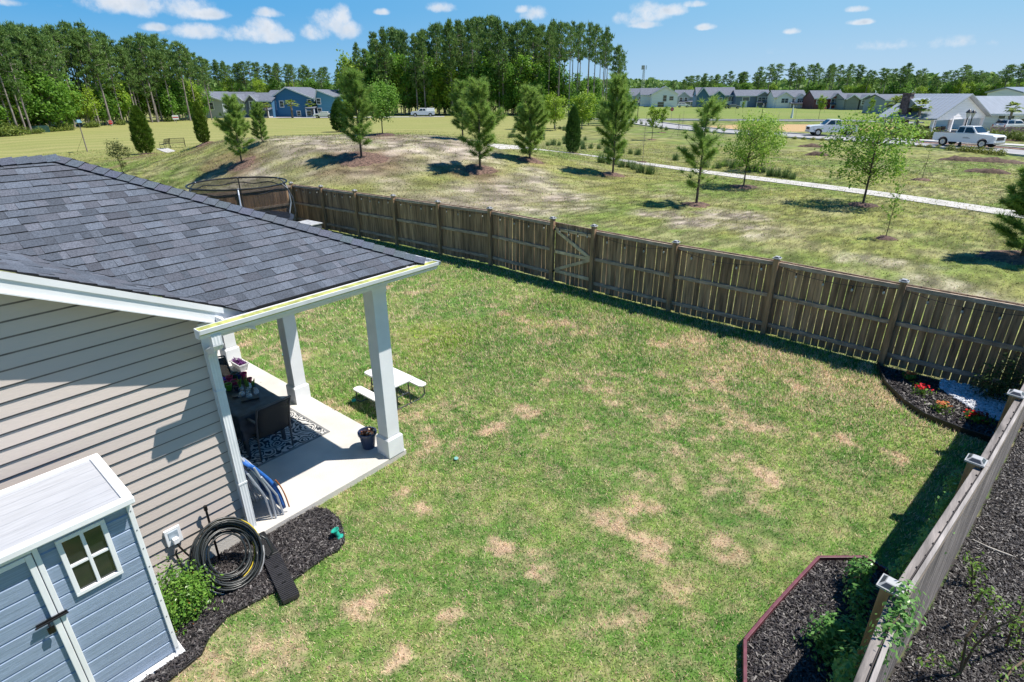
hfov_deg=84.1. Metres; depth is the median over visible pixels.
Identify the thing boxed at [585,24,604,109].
pine tree
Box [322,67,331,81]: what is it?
pine tree
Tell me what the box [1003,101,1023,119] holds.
palm tree
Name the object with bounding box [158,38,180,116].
pine tree
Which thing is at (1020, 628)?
leaning shrub
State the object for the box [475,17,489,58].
pine tree
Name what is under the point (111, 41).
pine tree
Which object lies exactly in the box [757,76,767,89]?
pine tree
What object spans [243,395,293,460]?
patio chair
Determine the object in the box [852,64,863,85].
pine tree
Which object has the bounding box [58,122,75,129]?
understory shrub
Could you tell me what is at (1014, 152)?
road
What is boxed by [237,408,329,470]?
outdoor rug
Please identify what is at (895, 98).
palm tree
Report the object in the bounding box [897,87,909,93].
broadleaf tree
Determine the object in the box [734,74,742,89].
pine tree
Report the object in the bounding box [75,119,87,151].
birdhouse post
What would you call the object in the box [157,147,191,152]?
bench pad
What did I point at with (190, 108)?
broadleaf tree
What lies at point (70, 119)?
broadleaf tree
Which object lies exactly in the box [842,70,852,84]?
pine tree
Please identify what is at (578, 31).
pine tree
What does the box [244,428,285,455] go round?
patio table
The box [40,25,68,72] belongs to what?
pine tree
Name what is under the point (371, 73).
broadleaf tree
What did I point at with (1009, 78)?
pine tree
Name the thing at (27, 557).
door frame
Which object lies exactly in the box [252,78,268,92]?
broadleaf tree
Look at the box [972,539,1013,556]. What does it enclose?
fallen stick
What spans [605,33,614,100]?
pine tree
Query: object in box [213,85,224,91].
broadleaf tree
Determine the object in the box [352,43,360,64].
pine tree
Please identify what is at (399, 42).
pine tree
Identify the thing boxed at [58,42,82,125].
pine tree
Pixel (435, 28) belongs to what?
pine tree
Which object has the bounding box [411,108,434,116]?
pickup truck
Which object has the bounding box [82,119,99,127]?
understory shrub
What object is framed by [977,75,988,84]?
pine tree
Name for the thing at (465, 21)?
pine tree
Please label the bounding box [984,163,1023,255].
young pine
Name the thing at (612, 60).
pine tree
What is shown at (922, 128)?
understory shrub
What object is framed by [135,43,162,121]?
pine tree
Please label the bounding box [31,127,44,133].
understory shrub
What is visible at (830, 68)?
pine tree
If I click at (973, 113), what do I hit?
street lamp
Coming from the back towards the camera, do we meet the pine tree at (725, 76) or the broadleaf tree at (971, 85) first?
the pine tree at (725, 76)
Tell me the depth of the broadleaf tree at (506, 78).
150.75 m
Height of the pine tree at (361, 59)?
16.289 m
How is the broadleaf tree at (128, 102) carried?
on the ground at (66, 143)
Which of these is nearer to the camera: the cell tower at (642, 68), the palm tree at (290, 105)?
the palm tree at (290, 105)
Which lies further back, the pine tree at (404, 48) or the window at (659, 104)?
the window at (659, 104)
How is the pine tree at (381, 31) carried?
on the ground at (66, 143)
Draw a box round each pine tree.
[0,23,32,133]
[0,36,26,133]
[0,41,20,134]
[0,65,9,122]
[2,20,41,125]
[2,21,42,125]
[5,24,41,125]
[16,33,51,126]
[17,22,26,34]
[24,25,61,123]
[28,29,62,122]
[35,32,67,122]
[39,27,75,126]
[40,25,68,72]
[43,23,80,126]
[54,19,78,78]
[55,25,89,124]
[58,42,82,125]
[65,28,96,121]
[67,19,107,124]
[67,34,100,125]
[72,27,112,125]
[91,36,116,119]
[93,30,119,118]
[96,37,123,119]
[98,39,128,119]
[100,32,124,119]
[110,36,141,110]
[110,48,129,112]
[112,43,137,104]
[121,50,140,104]
[126,34,150,119]
[129,48,155,122]
[131,31,158,121]
[131,39,160,77]
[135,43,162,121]
[138,33,164,121]
[147,34,171,120]
[148,33,168,76]
[149,50,174,121]
[157,44,181,119]
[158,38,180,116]
[166,40,190,120]
[167,50,188,119]
[177,47,198,100]
[183,54,200,87]
[187,52,203,89]
[191,66,204,87]
[192,56,211,119]
[198,67,210,90]
[201,59,211,89]
[201,59,213,90]
[210,62,223,88]
[211,59,221,87]
[217,60,230,90]
[219,62,230,91]
[226,65,232,85]
[229,63,240,83]
[232,63,246,83]
[233,61,251,91]
[240,61,255,91]
[248,62,260,80]
[253,62,265,92]
[261,63,271,90]
[264,65,272,82]
[269,67,280,89]
[273,62,283,88]
[281,63,293,86]
[285,64,298,86]
[287,64,297,86]
[296,68,303,86]
[298,65,308,85]
[302,69,313,81]
[311,69,317,83]
[314,70,327,88]
[318,67,329,83]
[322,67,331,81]
[333,69,341,89]
[351,52,359,111]
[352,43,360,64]
[355,48,372,111]
[361,31,378,65]
[365,38,387,83]
[374,26,393,111]
[377,34,394,109]
[385,26,398,111]
[386,31,402,112]
[394,33,405,112]
[397,29,412,113]
[404,33,422,115]
[414,29,431,115]
[416,29,435,57]
[424,23,443,114]
[427,23,441,112]
[433,21,444,111]
[439,29,449,107]
[441,18,459,88]
[441,22,459,110]
[451,19,468,73]
[453,22,470,114]
[460,18,474,59]
[461,16,480,75]
[466,25,482,70]
[473,15,485,67]
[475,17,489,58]
[478,14,499,57]
[483,14,494,55]
[486,15,501,111]
[486,16,508,108]
[494,27,508,113]
[501,20,514,112]
[503,24,520,112]
[506,22,516,112]
[508,20,526,113]
[515,19,527,74]
[518,19,532,61]
[524,24,542,63]
[528,25,545,66]
[531,26,544,59]
[532,23,550,59]
[540,31,556,74]
[541,24,556,94]
[545,21,557,54]
[547,18,561,63]
[549,20,571,95]
[551,27,563,95]
[560,21,573,111]
[562,25,580,114]
[568,20,581,93]
[572,23,584,92]
[575,22,590,87]
[581,21,596,99]
[583,26,596,90]
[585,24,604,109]
[595,29,605,86]
[598,30,611,97]
[600,27,614,98]
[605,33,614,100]
[608,46,623,75]
[612,44,627,72]
[620,55,627,75]
[670,81,676,90]
[680,79,686,89]
[681,76,689,88]
[686,76,694,85]
[694,75,700,86]
[700,73,708,86]
[707,76,714,86]
[712,74,720,85]
[718,74,727,86]
[726,70,735,85]
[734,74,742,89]
[737,71,749,83]
[752,71,759,89]
[753,67,764,87]
[754,72,764,87]
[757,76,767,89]
[764,64,776,89]
[765,68,779,86]
[772,63,785,83]
[785,63,797,86]
[786,70,797,85]
[793,68,804,89]
[795,66,805,89]
[801,64,816,87]
[810,63,820,82]
[817,67,826,85]
[824,64,835,89]
[826,63,837,89]
[826,67,840,89]
[835,64,847,89]
[842,63,855,91]
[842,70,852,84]
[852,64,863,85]
[855,66,866,85]
[862,69,874,92]
[869,70,877,91]
[875,67,888,93]
[879,68,892,93]
[888,68,899,82]
[896,66,907,93]
[898,69,913,88]
[902,62,914,82]
[913,69,922,92]
[919,68,928,85]
[919,74,928,92]
[931,75,937,87]
[934,76,944,90]
[940,72,949,93]
[949,70,960,87]
[958,64,971,93]
[960,65,974,82]
[963,73,973,92]
[968,71,979,88]
[974,70,988,88]
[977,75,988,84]
[989,76,998,90]
[995,72,1002,87]
[997,64,1014,84]
[1000,64,1017,85]
[1012,63,1023,86]
[1014,65,1023,86]
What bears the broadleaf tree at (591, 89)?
on the ground at (66, 143)
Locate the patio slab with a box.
[217,350,405,533]
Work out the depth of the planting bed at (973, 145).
60.10 m
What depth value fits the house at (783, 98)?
203.85 m
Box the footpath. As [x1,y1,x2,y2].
[489,144,1022,218]
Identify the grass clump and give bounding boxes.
[548,138,556,144]
[580,142,586,148]
[595,153,605,162]
[617,159,628,167]
[625,157,635,167]
[628,160,638,169]
[633,147,642,155]
[634,160,648,172]
[645,162,657,174]
[670,151,681,160]
[714,159,721,168]
[720,157,730,166]
[728,158,734,168]
[765,164,776,176]
[773,166,782,176]
[781,166,795,177]
[787,171,796,179]
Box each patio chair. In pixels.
[218,355,232,376]
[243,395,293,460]
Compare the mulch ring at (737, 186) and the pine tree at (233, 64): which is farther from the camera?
the pine tree at (233, 64)
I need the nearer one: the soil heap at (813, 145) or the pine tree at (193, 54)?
the soil heap at (813, 145)
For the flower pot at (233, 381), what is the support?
on the tablecloth
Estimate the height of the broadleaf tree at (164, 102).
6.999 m
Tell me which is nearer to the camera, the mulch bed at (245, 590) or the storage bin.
the mulch bed at (245, 590)
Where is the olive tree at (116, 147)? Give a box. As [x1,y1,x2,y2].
[103,138,131,171]
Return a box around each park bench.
[159,138,170,148]
[169,138,185,147]
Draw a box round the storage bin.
[299,220,322,227]
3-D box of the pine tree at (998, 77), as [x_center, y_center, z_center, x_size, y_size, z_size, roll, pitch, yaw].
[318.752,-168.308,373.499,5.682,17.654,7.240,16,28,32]
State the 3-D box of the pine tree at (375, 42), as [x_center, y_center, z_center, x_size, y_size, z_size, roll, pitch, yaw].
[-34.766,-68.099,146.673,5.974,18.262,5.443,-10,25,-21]
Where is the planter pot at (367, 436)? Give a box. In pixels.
[357,426,376,449]
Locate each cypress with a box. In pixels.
[128,105,155,152]
[191,101,209,142]
[329,100,348,130]
[564,106,581,151]
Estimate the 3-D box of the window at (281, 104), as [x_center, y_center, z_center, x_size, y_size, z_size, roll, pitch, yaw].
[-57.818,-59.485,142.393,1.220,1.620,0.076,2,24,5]
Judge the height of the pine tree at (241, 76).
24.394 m
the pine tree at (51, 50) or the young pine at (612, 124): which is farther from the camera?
the pine tree at (51, 50)
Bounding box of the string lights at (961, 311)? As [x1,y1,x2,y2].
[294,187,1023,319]
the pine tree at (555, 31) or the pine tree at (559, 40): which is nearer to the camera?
the pine tree at (559, 40)
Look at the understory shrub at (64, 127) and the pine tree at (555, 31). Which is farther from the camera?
the pine tree at (555, 31)
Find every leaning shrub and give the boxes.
[915,591,1023,681]
[963,550,987,590]
[965,583,1023,650]
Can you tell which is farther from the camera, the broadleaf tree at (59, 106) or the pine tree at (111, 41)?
the pine tree at (111, 41)
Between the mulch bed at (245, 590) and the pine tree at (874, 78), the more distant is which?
the pine tree at (874, 78)
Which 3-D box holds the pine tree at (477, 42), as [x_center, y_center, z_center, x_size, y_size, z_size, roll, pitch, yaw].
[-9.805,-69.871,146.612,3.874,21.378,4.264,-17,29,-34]
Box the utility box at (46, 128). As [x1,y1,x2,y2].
[33,125,49,131]
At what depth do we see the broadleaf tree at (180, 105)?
124.11 m
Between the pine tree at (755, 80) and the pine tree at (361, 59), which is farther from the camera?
the pine tree at (755, 80)
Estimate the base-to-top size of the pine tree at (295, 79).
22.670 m
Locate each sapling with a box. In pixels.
[881,181,906,235]
[916,146,932,179]
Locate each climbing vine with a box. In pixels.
[793,598,885,679]
[818,630,871,681]
[841,553,887,619]
[850,572,933,674]
[885,518,954,579]
[921,483,956,543]
[938,469,963,492]
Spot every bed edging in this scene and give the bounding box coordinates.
[167,510,344,681]
[742,555,899,681]
[876,362,991,442]
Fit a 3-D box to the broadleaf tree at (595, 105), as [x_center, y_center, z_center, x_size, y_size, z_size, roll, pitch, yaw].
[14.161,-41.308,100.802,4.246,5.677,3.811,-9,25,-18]
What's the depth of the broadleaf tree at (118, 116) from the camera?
110.75 m
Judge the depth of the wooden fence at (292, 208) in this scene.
25.61 m
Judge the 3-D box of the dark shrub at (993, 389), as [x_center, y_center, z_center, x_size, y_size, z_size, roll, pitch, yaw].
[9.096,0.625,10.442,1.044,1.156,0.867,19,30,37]
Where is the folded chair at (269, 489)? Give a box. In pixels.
[241,456,289,518]
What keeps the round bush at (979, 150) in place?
on the ground at (66, 143)
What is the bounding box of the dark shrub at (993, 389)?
[966,348,1023,402]
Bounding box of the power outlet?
[163,524,191,558]
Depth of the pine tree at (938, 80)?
357.24 m
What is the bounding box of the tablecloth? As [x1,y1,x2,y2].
[226,378,291,443]
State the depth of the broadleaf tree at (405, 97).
147.79 m
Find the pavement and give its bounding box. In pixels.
[887,138,1023,146]
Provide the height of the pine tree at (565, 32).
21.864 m
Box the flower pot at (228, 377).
[225,375,232,381]
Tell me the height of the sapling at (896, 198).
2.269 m
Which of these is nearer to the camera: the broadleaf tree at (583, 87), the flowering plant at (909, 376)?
the flowering plant at (909, 376)
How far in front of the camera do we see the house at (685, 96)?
241.61 m
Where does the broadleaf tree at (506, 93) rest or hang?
on the ground at (66, 143)
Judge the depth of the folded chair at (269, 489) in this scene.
7.52 m
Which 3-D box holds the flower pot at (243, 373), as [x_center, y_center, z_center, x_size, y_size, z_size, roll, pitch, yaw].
[-4.579,0.601,9.699,0.108,0.130,0.108,19,30,37]
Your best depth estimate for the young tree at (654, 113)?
68.16 m
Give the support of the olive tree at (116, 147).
on the ground at (66, 143)
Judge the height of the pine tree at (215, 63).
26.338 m
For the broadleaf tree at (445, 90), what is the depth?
147.06 m
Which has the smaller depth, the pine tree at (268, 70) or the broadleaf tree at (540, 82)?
the broadleaf tree at (540, 82)
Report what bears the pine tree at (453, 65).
on the ground at (66, 143)
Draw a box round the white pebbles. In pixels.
[939,378,1007,420]
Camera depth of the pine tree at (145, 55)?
119.26 m
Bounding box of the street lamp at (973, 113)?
[969,110,976,125]
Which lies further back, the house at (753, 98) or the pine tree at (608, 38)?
the house at (753, 98)
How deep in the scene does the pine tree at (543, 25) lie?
147.62 m
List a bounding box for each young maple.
[721,106,790,184]
[744,111,789,165]
[814,103,928,202]
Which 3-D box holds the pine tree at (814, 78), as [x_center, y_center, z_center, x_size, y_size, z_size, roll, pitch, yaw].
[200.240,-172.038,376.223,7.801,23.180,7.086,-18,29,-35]
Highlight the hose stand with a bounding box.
[203,505,219,559]
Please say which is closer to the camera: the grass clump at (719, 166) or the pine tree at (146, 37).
the grass clump at (719, 166)
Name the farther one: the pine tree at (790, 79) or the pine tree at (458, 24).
the pine tree at (790, 79)
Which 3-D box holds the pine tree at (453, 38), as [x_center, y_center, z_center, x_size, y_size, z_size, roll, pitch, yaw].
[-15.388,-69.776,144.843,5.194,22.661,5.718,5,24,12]
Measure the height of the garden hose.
0.742 m
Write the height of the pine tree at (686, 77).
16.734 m
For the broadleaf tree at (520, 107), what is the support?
on the ground at (66, 143)
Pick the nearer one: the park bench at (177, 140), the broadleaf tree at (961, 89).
the park bench at (177, 140)
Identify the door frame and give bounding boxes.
[0,548,94,681]
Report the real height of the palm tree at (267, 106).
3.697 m
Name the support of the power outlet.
attached to the house at (109, 359)
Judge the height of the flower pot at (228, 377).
0.090 m
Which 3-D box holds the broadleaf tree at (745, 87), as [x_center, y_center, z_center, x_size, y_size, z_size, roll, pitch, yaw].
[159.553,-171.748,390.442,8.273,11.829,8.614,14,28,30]
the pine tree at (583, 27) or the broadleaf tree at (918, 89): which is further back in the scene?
the broadleaf tree at (918, 89)
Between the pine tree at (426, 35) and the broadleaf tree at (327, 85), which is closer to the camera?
the pine tree at (426, 35)
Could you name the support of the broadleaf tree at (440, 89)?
on the ground at (66, 143)
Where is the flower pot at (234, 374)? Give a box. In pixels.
[230,371,237,378]
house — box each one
[0,154,440,586]
[187,91,230,117]
[228,92,255,117]
[244,93,277,117]
[271,87,317,116]
[305,89,342,116]
[626,88,639,105]
[640,88,659,105]
[650,86,678,106]
[675,90,693,105]
[692,87,734,106]
[732,90,769,107]
[766,90,805,107]
[802,90,841,108]
[834,93,877,109]
[862,94,902,113]
[985,87,1023,95]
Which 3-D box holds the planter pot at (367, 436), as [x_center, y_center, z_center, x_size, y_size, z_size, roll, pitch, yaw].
[-2.317,1.544,9.109,0.302,0.366,0.302,19,30,37]
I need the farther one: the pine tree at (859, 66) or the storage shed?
the pine tree at (859, 66)
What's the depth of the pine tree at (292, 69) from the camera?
341.78 m
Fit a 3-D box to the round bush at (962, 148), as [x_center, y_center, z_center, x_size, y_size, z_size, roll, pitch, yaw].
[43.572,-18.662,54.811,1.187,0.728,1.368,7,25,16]
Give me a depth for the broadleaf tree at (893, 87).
364.86 m
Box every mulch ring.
[194,141,212,147]
[227,156,255,171]
[339,151,389,166]
[368,133,394,135]
[465,164,498,174]
[517,156,544,163]
[601,171,624,176]
[681,202,709,207]
[729,184,756,188]
[848,202,878,207]
[876,235,896,240]
[910,178,929,180]
[974,250,1023,264]
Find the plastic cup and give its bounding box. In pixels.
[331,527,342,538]
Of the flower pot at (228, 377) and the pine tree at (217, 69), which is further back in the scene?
the pine tree at (217, 69)
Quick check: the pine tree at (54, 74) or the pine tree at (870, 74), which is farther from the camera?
the pine tree at (870, 74)
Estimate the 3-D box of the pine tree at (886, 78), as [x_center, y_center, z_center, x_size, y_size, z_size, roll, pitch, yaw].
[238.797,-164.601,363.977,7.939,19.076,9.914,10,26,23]
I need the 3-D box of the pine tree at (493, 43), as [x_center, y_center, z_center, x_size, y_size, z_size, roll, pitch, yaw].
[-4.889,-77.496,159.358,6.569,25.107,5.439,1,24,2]
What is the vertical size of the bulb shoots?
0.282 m
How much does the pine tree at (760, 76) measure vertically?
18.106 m
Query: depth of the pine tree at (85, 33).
101.79 m
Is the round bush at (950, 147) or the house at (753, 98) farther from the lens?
the house at (753, 98)
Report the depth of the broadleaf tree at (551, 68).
147.71 m
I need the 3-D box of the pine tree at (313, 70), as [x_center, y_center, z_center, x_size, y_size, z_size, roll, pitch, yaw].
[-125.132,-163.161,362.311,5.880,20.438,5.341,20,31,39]
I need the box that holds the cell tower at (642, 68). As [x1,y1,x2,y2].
[641,65,646,87]
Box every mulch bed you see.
[153,509,342,681]
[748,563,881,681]
[881,367,996,435]
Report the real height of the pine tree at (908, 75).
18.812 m
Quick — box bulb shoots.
[243,374,248,388]
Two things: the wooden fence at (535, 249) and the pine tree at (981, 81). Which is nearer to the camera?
the wooden fence at (535, 249)
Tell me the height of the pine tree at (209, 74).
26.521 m
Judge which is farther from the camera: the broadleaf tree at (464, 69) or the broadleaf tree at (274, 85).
the broadleaf tree at (274, 85)
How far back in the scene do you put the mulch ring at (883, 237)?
22.29 m
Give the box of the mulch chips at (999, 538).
[889,422,1023,681]
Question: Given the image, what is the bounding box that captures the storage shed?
[0,453,185,681]
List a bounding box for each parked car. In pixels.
[313,111,329,117]
[677,103,689,106]
[728,104,740,108]
[992,119,1023,126]
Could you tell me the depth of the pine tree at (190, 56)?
134.07 m
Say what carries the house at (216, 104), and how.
on the ground at (66, 143)
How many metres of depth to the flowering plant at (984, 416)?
9.85 m
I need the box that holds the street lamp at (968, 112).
[957,109,972,146]
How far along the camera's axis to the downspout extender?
6.75 m
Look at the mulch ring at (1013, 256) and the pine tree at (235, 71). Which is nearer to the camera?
the mulch ring at (1013, 256)
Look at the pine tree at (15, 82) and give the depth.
81.35 m
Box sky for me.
[0,0,1023,92]
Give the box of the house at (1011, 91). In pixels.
[985,87,1023,95]
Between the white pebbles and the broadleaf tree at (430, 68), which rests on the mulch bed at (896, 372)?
the white pebbles
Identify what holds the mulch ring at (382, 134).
on the ground at (66, 143)
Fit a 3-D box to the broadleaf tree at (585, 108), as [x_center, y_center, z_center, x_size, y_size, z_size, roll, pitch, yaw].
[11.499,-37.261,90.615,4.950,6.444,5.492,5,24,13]
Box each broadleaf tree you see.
[0,70,39,125]
[0,86,18,123]
[0,87,10,119]
[0,90,10,126]
[7,68,52,124]
[10,92,36,128]
[21,70,75,125]
[23,90,46,125]
[32,82,70,121]
[48,70,86,119]
[59,87,84,126]
[59,99,77,124]
[69,84,103,120]
[71,76,107,121]
[72,82,111,120]
[73,97,84,124]
[80,84,113,125]
[81,86,121,122]
[96,75,132,119]
[98,75,132,121]
[113,77,137,121]
[121,83,150,114]
[129,83,151,118]
[134,79,154,118]
[148,93,159,118]
[149,85,177,117]
[152,86,179,117]
[161,73,184,114]
[164,79,192,120]
[177,75,202,117]
[182,90,198,119]
[188,87,206,109]
[193,85,213,115]
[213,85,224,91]
[219,77,237,91]
[234,82,245,91]
[248,77,265,91]
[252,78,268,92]
[267,76,280,89]
[301,78,320,88]
[323,80,332,88]
[330,49,361,114]
[359,59,389,91]
[360,68,377,114]
[362,50,399,106]
[383,51,410,114]
[390,67,410,114]
[392,54,416,114]
[405,87,415,108]
[406,56,429,107]
[411,56,448,108]
[419,63,447,114]
[419,71,441,111]
[435,65,464,107]
[439,69,454,112]
[454,63,480,99]
[456,61,486,92]
[464,57,485,79]
[477,60,506,108]
[478,51,505,110]
[479,68,503,109]
[480,62,495,109]
[497,75,515,113]
[497,83,516,111]
[500,65,521,114]
[501,52,536,111]
[508,54,525,111]
[513,52,544,100]
[514,100,533,118]
[526,64,549,103]
[528,60,547,100]
[532,55,563,105]
[540,58,568,93]
[543,87,566,129]
[544,63,575,107]
[545,92,568,128]
[553,81,571,110]
[566,92,595,123]
[568,89,598,128]
[569,90,581,105]
[570,72,586,98]
[580,74,593,95]
[581,82,594,96]
[586,92,600,124]
[589,75,603,102]
[625,92,633,104]
[739,83,749,89]
[768,83,778,90]
[807,83,817,91]
[842,85,854,92]
[849,86,859,92]
[854,82,869,92]
[877,87,887,93]
[887,82,900,93]
[897,83,912,93]
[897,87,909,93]
[914,86,925,93]
[925,85,937,93]
[940,82,955,93]
[942,85,953,93]
[952,80,969,93]
[954,81,966,93]
[965,81,979,93]
[970,83,986,95]
[980,85,995,95]
[991,83,1002,89]
[996,81,1014,88]
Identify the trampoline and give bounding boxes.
[185,176,295,220]
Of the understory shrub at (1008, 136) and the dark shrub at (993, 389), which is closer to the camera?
the dark shrub at (993, 389)
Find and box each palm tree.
[263,102,271,117]
[283,99,299,117]
[306,100,315,115]
[885,95,901,124]
[893,95,915,103]
[910,98,934,126]
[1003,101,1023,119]
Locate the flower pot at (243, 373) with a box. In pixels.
[240,371,246,379]
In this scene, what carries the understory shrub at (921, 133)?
on the planting bed at (1005, 140)
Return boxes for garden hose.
[175,516,273,594]
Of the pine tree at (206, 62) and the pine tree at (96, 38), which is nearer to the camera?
the pine tree at (96, 38)
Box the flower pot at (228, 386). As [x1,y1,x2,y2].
[224,382,231,390]
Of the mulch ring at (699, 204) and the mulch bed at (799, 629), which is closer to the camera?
the mulch bed at (799, 629)
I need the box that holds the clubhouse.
[935,96,1023,130]
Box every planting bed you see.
[892,136,1022,141]
[913,142,1023,149]
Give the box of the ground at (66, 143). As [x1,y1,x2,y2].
[0,97,1023,681]
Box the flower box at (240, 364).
[229,357,248,371]
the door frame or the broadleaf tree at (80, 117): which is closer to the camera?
the door frame
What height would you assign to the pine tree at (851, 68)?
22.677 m
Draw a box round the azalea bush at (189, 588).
[155,550,223,636]
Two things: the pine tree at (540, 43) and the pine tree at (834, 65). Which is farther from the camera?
the pine tree at (834, 65)
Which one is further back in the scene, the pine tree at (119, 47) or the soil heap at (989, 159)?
the pine tree at (119, 47)
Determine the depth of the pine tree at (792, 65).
386.90 m
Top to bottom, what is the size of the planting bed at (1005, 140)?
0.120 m
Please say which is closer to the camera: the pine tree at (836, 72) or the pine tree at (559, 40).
the pine tree at (559, 40)
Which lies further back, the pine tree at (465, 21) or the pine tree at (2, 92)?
the pine tree at (465, 21)
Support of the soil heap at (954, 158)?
on the ground at (66, 143)
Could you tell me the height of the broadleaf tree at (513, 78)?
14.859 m
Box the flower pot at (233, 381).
[229,379,238,385]
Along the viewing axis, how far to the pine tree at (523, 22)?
156.44 m
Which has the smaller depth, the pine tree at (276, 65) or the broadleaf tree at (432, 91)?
the broadleaf tree at (432, 91)
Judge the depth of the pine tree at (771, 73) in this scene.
378.67 m
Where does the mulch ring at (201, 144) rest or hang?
on the ground at (66, 143)
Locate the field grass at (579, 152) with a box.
[43,130,1023,386]
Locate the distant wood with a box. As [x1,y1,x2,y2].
[63,71,1022,96]
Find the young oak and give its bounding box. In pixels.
[365,78,401,132]
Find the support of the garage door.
in the house at (753, 98)
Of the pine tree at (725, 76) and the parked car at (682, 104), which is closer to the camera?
the parked car at (682, 104)
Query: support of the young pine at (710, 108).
on the mulch ring at (699, 204)
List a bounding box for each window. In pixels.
[54,518,123,596]
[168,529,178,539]
[207,102,214,109]
[279,101,283,107]
[316,98,320,104]
[657,102,663,106]
[662,95,666,101]
[742,97,749,100]
[996,116,1006,120]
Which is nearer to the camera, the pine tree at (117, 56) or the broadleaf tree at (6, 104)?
the broadleaf tree at (6, 104)
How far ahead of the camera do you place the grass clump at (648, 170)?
38.33 m
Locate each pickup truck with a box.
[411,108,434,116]
[805,119,857,135]
[932,126,1006,147]
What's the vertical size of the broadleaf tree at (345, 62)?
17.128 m
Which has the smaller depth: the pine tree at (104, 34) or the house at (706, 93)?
the pine tree at (104, 34)
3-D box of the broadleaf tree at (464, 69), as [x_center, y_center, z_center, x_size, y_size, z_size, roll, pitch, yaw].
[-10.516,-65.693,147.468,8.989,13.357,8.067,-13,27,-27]
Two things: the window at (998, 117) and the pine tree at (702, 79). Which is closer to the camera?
the window at (998, 117)
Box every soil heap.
[798,143,823,147]
[805,151,829,155]
[938,155,973,161]
[963,168,1010,174]
[967,157,1023,163]
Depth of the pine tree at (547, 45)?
146.83 m
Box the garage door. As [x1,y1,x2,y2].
[740,101,747,106]
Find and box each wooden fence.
[286,184,295,220]
[288,182,1023,392]
[853,383,1023,681]
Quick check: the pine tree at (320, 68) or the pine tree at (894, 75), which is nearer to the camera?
the pine tree at (320, 68)
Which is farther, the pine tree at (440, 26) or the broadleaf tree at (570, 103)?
the pine tree at (440, 26)
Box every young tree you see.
[647,103,661,134]
[657,106,670,127]
[817,94,826,118]
[868,97,875,119]
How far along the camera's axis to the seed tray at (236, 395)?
9.17 m
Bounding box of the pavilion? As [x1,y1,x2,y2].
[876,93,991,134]
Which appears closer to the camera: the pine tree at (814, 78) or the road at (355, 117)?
the road at (355, 117)
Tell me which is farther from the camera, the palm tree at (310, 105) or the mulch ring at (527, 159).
the palm tree at (310, 105)
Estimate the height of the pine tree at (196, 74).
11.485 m
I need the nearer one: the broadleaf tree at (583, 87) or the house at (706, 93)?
the broadleaf tree at (583, 87)
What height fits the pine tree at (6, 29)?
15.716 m
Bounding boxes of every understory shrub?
[0,119,29,135]
[0,120,23,135]
[23,129,32,134]
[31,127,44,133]
[45,125,57,131]
[49,120,69,130]
[55,125,63,130]
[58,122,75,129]
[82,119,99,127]
[87,120,100,126]
[115,117,127,124]
[163,115,172,121]
[909,125,928,138]
[916,123,935,134]
[917,131,932,139]
[990,126,1007,134]
[999,129,1011,139]
[1006,127,1022,139]
[1011,129,1023,140]
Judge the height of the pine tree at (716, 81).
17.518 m
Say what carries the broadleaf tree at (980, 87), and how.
on the ground at (66, 143)
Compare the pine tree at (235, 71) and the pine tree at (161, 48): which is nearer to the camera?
the pine tree at (161, 48)
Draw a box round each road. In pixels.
[245,116,443,117]
[591,118,1023,156]
[632,118,923,122]
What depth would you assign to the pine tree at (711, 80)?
393.83 m
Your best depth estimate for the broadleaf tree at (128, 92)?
118.17 m
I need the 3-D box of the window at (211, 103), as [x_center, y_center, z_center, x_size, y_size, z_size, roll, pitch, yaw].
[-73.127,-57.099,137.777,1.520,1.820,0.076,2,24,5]
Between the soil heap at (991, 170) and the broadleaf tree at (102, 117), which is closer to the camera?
the soil heap at (991, 170)
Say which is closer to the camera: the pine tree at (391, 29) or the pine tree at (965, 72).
the pine tree at (391, 29)
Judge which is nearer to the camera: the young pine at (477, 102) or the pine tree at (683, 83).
the young pine at (477, 102)
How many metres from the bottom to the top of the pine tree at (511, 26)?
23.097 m
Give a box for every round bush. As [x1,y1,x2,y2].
[943,143,956,150]
[957,144,968,151]
[963,145,977,151]
[972,146,986,152]
[982,147,997,154]
[993,148,1007,155]
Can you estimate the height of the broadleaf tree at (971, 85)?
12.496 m
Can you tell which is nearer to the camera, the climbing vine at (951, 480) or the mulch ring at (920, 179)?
the climbing vine at (951, 480)
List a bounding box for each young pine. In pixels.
[211,92,255,162]
[249,101,269,142]
[335,65,376,157]
[446,77,468,136]
[456,75,508,167]
[512,83,550,158]
[594,71,639,172]
[675,95,728,202]
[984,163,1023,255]
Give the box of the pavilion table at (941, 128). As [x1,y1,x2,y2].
[925,126,945,131]
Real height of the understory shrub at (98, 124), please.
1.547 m
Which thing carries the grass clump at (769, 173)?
on the ground at (66, 143)
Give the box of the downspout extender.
[259,531,299,603]
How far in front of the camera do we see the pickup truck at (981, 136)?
58.12 m
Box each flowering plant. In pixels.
[895,368,925,382]
[911,381,939,397]
[928,400,954,415]
[960,408,986,423]
[968,410,995,427]
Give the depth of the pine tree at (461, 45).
148.14 m
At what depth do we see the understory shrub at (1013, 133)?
66.91 m
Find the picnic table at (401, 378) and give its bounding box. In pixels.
[353,367,425,409]

